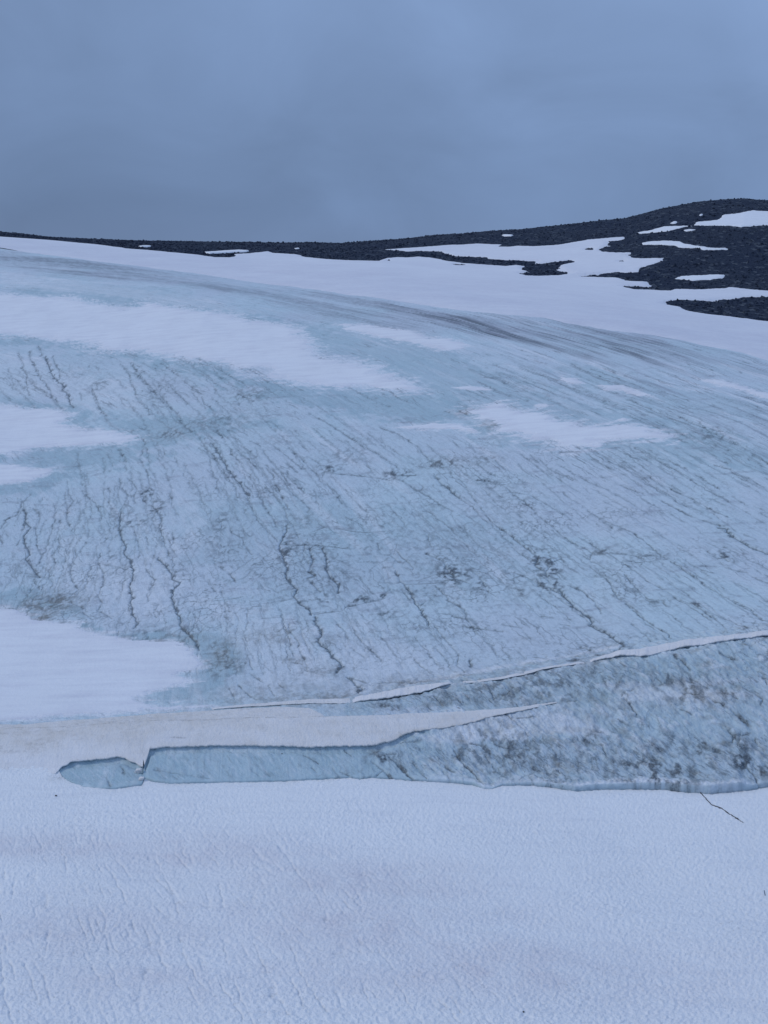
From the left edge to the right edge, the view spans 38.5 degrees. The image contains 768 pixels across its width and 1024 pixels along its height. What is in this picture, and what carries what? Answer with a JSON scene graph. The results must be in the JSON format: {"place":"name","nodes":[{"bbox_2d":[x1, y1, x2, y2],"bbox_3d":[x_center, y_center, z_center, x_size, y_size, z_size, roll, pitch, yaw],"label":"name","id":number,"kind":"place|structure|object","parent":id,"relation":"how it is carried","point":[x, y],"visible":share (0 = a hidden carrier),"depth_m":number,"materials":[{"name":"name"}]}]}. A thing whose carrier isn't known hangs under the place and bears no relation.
{"place":"outdoors","nodes":[
{"label":"outdoors","id":0,"kind":"place"},
{"bbox_2d":[0,248,767,793],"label":"glacier","id":1,"kind":"object","parent":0,"point":[484,542],"visible":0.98,"depth_m":159.55,"materials":[{"name":"ice"}]},
{"bbox_2d":[0,463,51,482],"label":"snow patch","id":2,"kind":"object","parent":1,"relation":"on","point":[12,473],"visible":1,"depth_m":196.96,"materials":[{"name":"white snow"}]},
{"bbox_2d":[24,512,39,577],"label":"meltwater crack","id":3,"kind":"object","parent":1,"relation":"on","point":[25,546],"visible":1,"depth_m":165.08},
{"bbox_2d":[0,406,137,452],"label":"snow patch","id":4,"kind":"object","parent":1,"relation":"on","point":[21,429],"visible":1,"depth_m":219.77,"materials":[{"name":"white snow"}]},
{"bbox_2d":[0,609,208,719],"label":"snow patch","id":5,"kind":"object","parent":1,"relation":"on","point":[49,668],"visible":1,"depth_m":120.41,"materials":[{"name":"white snow"}]},
{"bbox_2d":[118,514,138,627],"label":"meltwater crack","id":6,"kind":"object","parent":1,"relation":"on","point":[132,577],"visible":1,"depth_m":149.37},
{"bbox_2d":[134,768,141,772],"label":"snow block","id":7,"kind":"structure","parent":1,"relation":"on","point":[138,770],"depth_m":99.16,"materials":[{"name":"white snow"}]},
{"bbox_2d":[161,562,198,648],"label":"meltwater crack","id":8,"kind":"object","parent":1,"relation":"on","point":[176,610],"visible":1,"depth_m":137.35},
{"bbox_2d":[0,295,418,388],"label":"snow patch","id":9,"kind":"object","parent":1,"relation":"on","point":[209,336],"visible":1,"depth_m":277.17,"materials":[{"name":"white snow"}]},
{"bbox_2d":[0,702,556,773],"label":"snow bank","id":10,"kind":"structure","parent":1,"relation":"on","point":[54,747],"depth_m":103.89,"materials":[{"name":"white snow"}]},
{"bbox_2d":[212,698,349,709],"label":"snow ridge","id":11,"kind":"structure","parent":1,"relation":"on","point":[327,701],"depth_m":109.59,"materials":[{"name":"white snow"}]},
{"bbox_2d":[279,529,310,613],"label":"meltwater crack","id":12,"kind":"object","parent":1,"relation":"on","point":[286,571],"visible":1,"depth_m":149.11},
{"bbox_2d":[314,620,341,672],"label":"meltwater crack","id":13,"kind":"object","parent":1,"relation":"on","point":[325,648],"visible":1,"depth_m":125.64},
{"bbox_2d":[352,682,450,702],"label":"snow ridge","id":14,"kind":"structure","parent":1,"relation":"on","point":[404,691],"depth_m":110.64,"materials":[{"name":"white snow"}]},
{"bbox_2d":[339,323,468,350],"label":"snow patch","id":15,"kind":"object","parent":1,"relation":"on","point":[399,334],"visible":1,"depth_m":260.70,"materials":[{"name":"white snow"}]},
{"bbox_2d":[400,423,477,432],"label":"snow patch","id":16,"kind":"object","parent":1,"relation":"on","point":[439,426],"visible":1,"depth_m":203.45,"materials":[{"name":"white snow"}]},
{"bbox_2d":[454,386,491,390],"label":"snow patch","id":17,"kind":"object","parent":1,"relation":"on","point":[471,388],"visible":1,"depth_m":224.15,"materials":[{"name":"white snow"}]},
{"bbox_2d":[462,662,583,682],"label":"snow ridge","id":18,"kind":"structure","parent":1,"relation":"on","point":[518,674],"depth_m":112.81,"materials":[{"name":"white snow"}]},
{"bbox_2d":[535,404,548,406],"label":"snow patch","id":19,"kind":"object","parent":1,"relation":"on","point":[542,405],"visible":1,"depth_m":210.50,"materials":[{"name":"white snow"}]},
{"bbox_2d":[469,404,673,449],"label":"snow patch","id":20,"kind":"object","parent":1,"relation":"on","point":[541,427],"visible":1,"depth_m":196.09,"materials":[{"name":"white snow"}]},
{"bbox_2d":[560,377,582,382],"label":"snow patch","id":21,"kind":"object","parent":1,"relation":"on","point":[570,380],"visible":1,"depth_m":224.31,"materials":[{"name":"white snow"}]},
{"bbox_2d":[561,593,622,649],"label":"meltwater crack","id":22,"kind":"object","parent":1,"relation":"on","point":[590,620],"visible":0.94,"depth_m":127.78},
{"bbox_2d":[598,384,650,396],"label":"snow patch","id":23,"kind":"object","parent":1,"relation":"on","point":[627,390],"visible":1,"depth_m":216.92,"materials":[{"name":"white snow"}]},
{"bbox_2d":[590,630,767,661],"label":"snow ridge","id":24,"kind":"structure","parent":1,"relation":"on","point":[649,651],"depth_m":115.44,"materials":[{"name":"white snow"}]},
{"bbox_2d":[702,379,767,397],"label":"snow patch","id":25,"kind":"object","parent":1,"relation":"on","point":[751,391],"visible":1,"depth_m":214.91,"materials":[{"name":"white snow"}]},
{"bbox_2d":[0,766,767,1023],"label":"snow field","id":26,"kind":"structure","parent":0,"point":[360,901],"depth_m":76.31,"materials":[{"name":"white snow"}]},
{"bbox_2d":[700,792,742,822],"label":"snow crack","id":27,"kind":"object","parent":26,"relation":"on","point":[719,807],"visible":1,"depth_m":95.31,"materials":[{"name":"grey snow"}]},
{"bbox_2d":[0,237,767,360],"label":"snow field","id":28,"kind":"structure","parent":0,"point":[572,296],"depth_m":354.57,"materials":[{"name":"white snow"}]},
{"bbox_2d":[0,198,767,320],"bbox_3d":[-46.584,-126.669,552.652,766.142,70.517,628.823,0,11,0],"label":"hill","id":29,"kind":"structure","parent":0,"point":[734,264],"depth_m":442.66,"materials":[{"name":"black stone"}]},
{"bbox_2d":[206,250,248,253],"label":"snow patch","id":30,"kind":"object","parent":29,"relation":"on","point":[222,251],"visible":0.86,"depth_m":467.11,"materials":[{"name":"white snow"}]},
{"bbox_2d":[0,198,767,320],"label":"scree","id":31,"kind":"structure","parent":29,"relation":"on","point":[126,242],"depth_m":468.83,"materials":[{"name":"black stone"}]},
{"bbox_2d":[642,241,727,249],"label":"snow patch","id":32,"kind":"object","parent":29,"relation":"on","point":[679,244],"visible":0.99,"depth_m":427.06,"materials":[{"name":"white snow"}]},
{"bbox_2d":[675,274,724,280],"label":"snow patch","id":33,"kind":"object","parent":29,"relation":"on","point":[701,277],"visible":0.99,"depth_m":380.46,"materials":[{"name":"white snow"}]},
{"bbox_2d":[638,210,767,233],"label":"snow patch","id":34,"kind":"object","parent":29,"relation":"on","point":[750,218],"visible":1,"depth_m":454.89,"materials":[{"name":"white snow"}]},
{"bbox_2d":[0,0,767,242],"label":"sky","id":35,"kind":"structure","parent":0,"point":[333,121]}
]}

